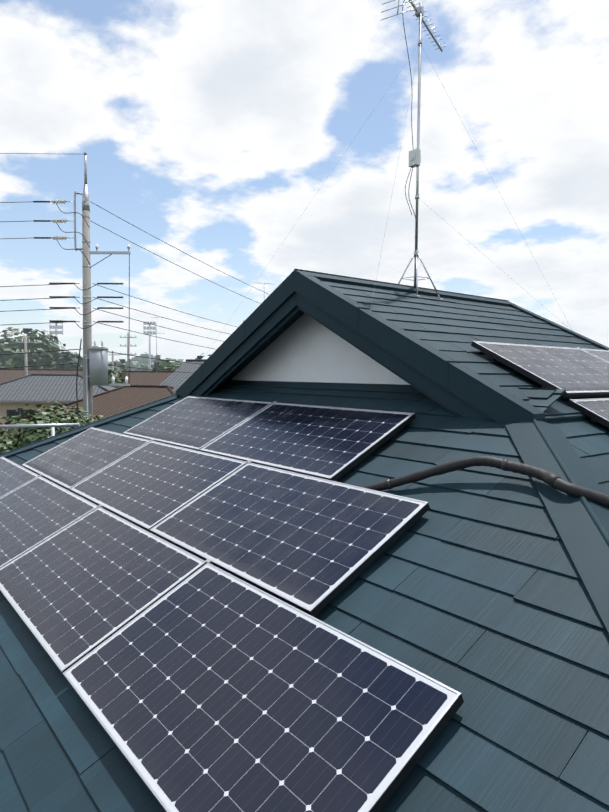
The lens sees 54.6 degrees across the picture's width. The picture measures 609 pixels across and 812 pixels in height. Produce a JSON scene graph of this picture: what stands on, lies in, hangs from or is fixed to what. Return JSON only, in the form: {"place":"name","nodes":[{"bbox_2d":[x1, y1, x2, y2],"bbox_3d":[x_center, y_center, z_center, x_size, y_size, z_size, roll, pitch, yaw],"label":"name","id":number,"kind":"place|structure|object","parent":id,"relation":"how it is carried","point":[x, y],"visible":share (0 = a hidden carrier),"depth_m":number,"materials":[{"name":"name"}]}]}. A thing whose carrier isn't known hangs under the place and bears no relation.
{"place":"outdoors","nodes":[
{"label":"outdoors","id":0,"kind":"place"},
{"bbox_2d":[0,374,118,447],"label":"beige house","id":1,"kind":"structure","parent":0,"point":[32,390],"depth_m":43.78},
{"bbox_2d":[143,322,155,370],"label":"floodlight tower","id":2,"kind":"structure","parent":0,"point":[149,328],"depth_m":121.11,"materials":[{"name":"grey metal"}]},
{"bbox_2d":[159,359,206,391],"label":"gable house","id":3,"kind":"structure","parent":0,"point":[177,380],"depth_m":40.02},
{"bbox_2d":[0,280,608,811],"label":"roof slates","id":4,"kind":"object","parent":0,"point":[468,586],"visible":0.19,"depth_m":2.32,"materials":[{"name":"tile"}]},
{"bbox_2d":[0,269,608,635],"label":"roof trim","id":5,"kind":"structure","parent":4,"relation":"on","point":[300,329],"depth_m":4.54,"materials":[{"name":"metal"}]},
{"bbox_2d":[195,0,571,369],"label":"tv antenna","id":6,"kind":"object","parent":5,"relation":"on","point":[414,158],"visible":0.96,"depth_m":5.88,"materials":[{"name":"silver metal"}]},
{"bbox_2d":[0,341,608,811],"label":"solar panels","id":7,"kind":"object","parent":4,"relation":"on","point":[178,577],"visible":1,"depth_m":2.85,"materials":[{"name":"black glass"}]},
{"bbox_2d":[360,456,608,507],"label":"roof conduit","id":8,"kind":"object","parent":4,"relation":"on","point":[552,480],"visible":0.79,"depth_m":2.91,"materials":[{"name":"black plastic"}]},
{"bbox_2d":[0,0,608,364],"label":"sky","id":9,"kind":"structure","parent":0,"point":[210,128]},
{"label":"ground","id":10,"kind":"structure","parent":0,"visible":0},
{"bbox_2d":[15,336,35,375],"bbox_3d":[-24.057,-0.269,51.134,1.801,11.487,0.346,0,3,-3],"label":"pole","id":11,"kind":"object","parent":10,"relation":"on","point":[25,342],"visible":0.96,"depth_m":50.83,"materials":[{"name":"concrete"}]},
{"bbox_2d":[0,345,51,368],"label":"tall tree","id":12,"kind":"object","parent":10,"relation":"on","point":[33,356],"visible":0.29,"depth_m":90.39,"materials":[{"name":"green plant"}]},
{"bbox_2d":[0,415,74,453],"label":"bush","id":13,"kind":"object","parent":10,"relation":"on","point":[36,436],"visible":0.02,"depth_m":13.85,"materials":[{"name":"green plant"}]},
{"bbox_2d":[0,423,79,436],"bbox_3d":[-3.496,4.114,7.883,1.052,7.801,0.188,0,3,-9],"label":"railing","id":14,"kind":"object","parent":10,"relation":"on","point":[52,426],"visible":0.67,"depth_m":7.60,"materials":[{"name":"silver metal"}]},
{"bbox_2d":[0,327,81,368],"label":"tall tree","id":15,"kind":"object","parent":10,"relation":"on","point":[44,343],"visible":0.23,"depth_m":93.65,"materials":[{"name":"green plant"}]},
{"bbox_2d":[0,369,82,382],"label":"house","id":16,"kind":"structure","parent":10,"relation":"on","point":[8,374],"depth_m":66.37,"materials":[{"name":"brown tile"}]},
{"bbox_2d":[0,400,102,451],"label":"bush","id":17,"kind":"object","parent":10,"relation":"on","point":[21,421],"visible":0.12,"depth_m":15.18,"materials":[{"name":"green plant"}]},
{"bbox_2d":[49,320,62,345],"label":"floodlight tower","id":18,"kind":"structure","parent":10,"relation":"on","point":[55,327],"depth_m":111.54,"materials":[{"name":"grey metal"}]},
{"bbox_2d":[14,405,99,438],"bbox_3d":[-6.984,3.817,17.053,4.334,7.740,3.868,1,3,1],"label":"bush","id":19,"kind":"object","parent":10,"relation":"on","point":[49,410],"depth_m":16.86,"materials":[{"name":"green plant"}]},
{"bbox_2d":[55,353,82,368],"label":"tree","id":20,"kind":"object","parent":10,"relation":"on","point":[66,359],"visible":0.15,"depth_m":89.71,"materials":[{"name":"green plant"}]},
{"bbox_2d":[5,385,175,436],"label":"brown house tiles","id":21,"kind":"object","parent":10,"relation":"on","point":[109,403],"visible":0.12,"depth_m":36.90,"materials":[{"name":"brown tile"}]},
{"bbox_2d":[153,317,164,369],"bbox_3d":[-13.080,-5.422,52.633,1.200,5.000,0.560,-1,3,-22],"label":"pole","id":22,"kind":"object","parent":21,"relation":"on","point":[156,340],"visible":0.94,"depth_m":52.57,"materials":[{"name":"silver metal"}]},
{"bbox_2d":[110,351,119,370],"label":"pole","id":23,"kind":"object","parent":10,"relation":"on","point":[113,360],"visible":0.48,"depth_m":70.82,"materials":[{"name":"concrete"}]},
{"bbox_2d":[108,370,124,386],"bbox_3d":[-19.118,0.679,60.814,5.747,9.048,4.496,1,3,0],"label":"tree","id":24,"kind":"object","parent":10,"relation":"on","point":[114,373],"visible":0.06,"depth_m":60.40,"materials":[{"name":"green plant"}]},
{"bbox_2d":[108,360,126,370],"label":"tree","id":25,"kind":"object","parent":10,"relation":"on","point":[117,366],"depth_m":178.53,"materials":[{"name":"green plant"}]},
{"bbox_2d":[108,359,130,370],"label":"tree","id":26,"kind":"object","parent":10,"relation":"on","point":[121,361],"depth_m":105.71,"materials":[{"name":"green plant"}]},
{"bbox_2d":[120,333,136,370],"bbox_3d":[-18.778,-1.452,62.996,1.801,12.659,0.346,0,3,-3],"label":"pole","id":27,"kind":"object","parent":10,"relation":"on","point":[128,363],"visible":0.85,"depth_m":62.67,"materials":[{"name":"concrete"}]},
{"bbox_2d":[125,359,140,370],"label":"tree","id":28,"kind":"object","parent":10,"relation":"on","point":[134,363],"visible":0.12,"depth_m":168.83,"materials":[{"name":"green plant"}]},
{"bbox_2d":[0,152,269,423],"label":"utility pole","id":29,"kind":"object","parent":10,"relation":"on","point":[95,364],"visible":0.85,"depth_m":19.31,"materials":[{"name":"concrete"}]},
{"bbox_2d":[132,352,148,364],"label":"tree","id":30,"kind":"object","parent":10,"relation":"on","point":[142,360],"visible":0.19,"depth_m":181.29,"materials":[{"name":"green plant"}]},
{"bbox_2d":[135,363,148,370],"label":"tree","id":31,"kind":"object","parent":10,"relation":"on","point":[144,366],"depth_m":139.67,"materials":[{"name":"green plant"}]},
{"bbox_2d":[118,371,172,386],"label":"house roof","id":32,"kind":"structure","parent":10,"relation":"on","point":[147,377],"depth_m":59.63,"materials":[{"name":"brown tile"}]},
{"bbox_2d":[151,355,160,370],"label":"tree","id":33,"kind":"object","parent":10,"relation":"on","point":[154,361],"visible":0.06,"depth_m":138.38,"materials":[{"name":"green plant"}]},
{"bbox_2d":[152,358,180,370],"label":"tree","id":34,"kind":"object","parent":10,"relation":"on","point":[162,365],"depth_m":80.55,"materials":[{"name":"green plant"}]},
{"bbox_2d":[154,358,178,367],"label":"tree","id":35,"kind":"object","parent":10,"relation":"on","point":[165,361],"depth_m":92.99,"materials":[{"name":"green plant"}]},
{"bbox_2d":[165,365,179,370],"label":"tree","id":36,"kind":"object","parent":10,"relation":"on","point":[168,368],"visible":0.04,"depth_m":78.04,"materials":[{"name":"green plant"}]},
{"bbox_2d":[175,353,211,364],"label":"tree","id":37,"kind":"object","parent":10,"relation":"on","point":[200,357],"depth_m":85.42,"materials":[{"name":"green plant"}]}
]}

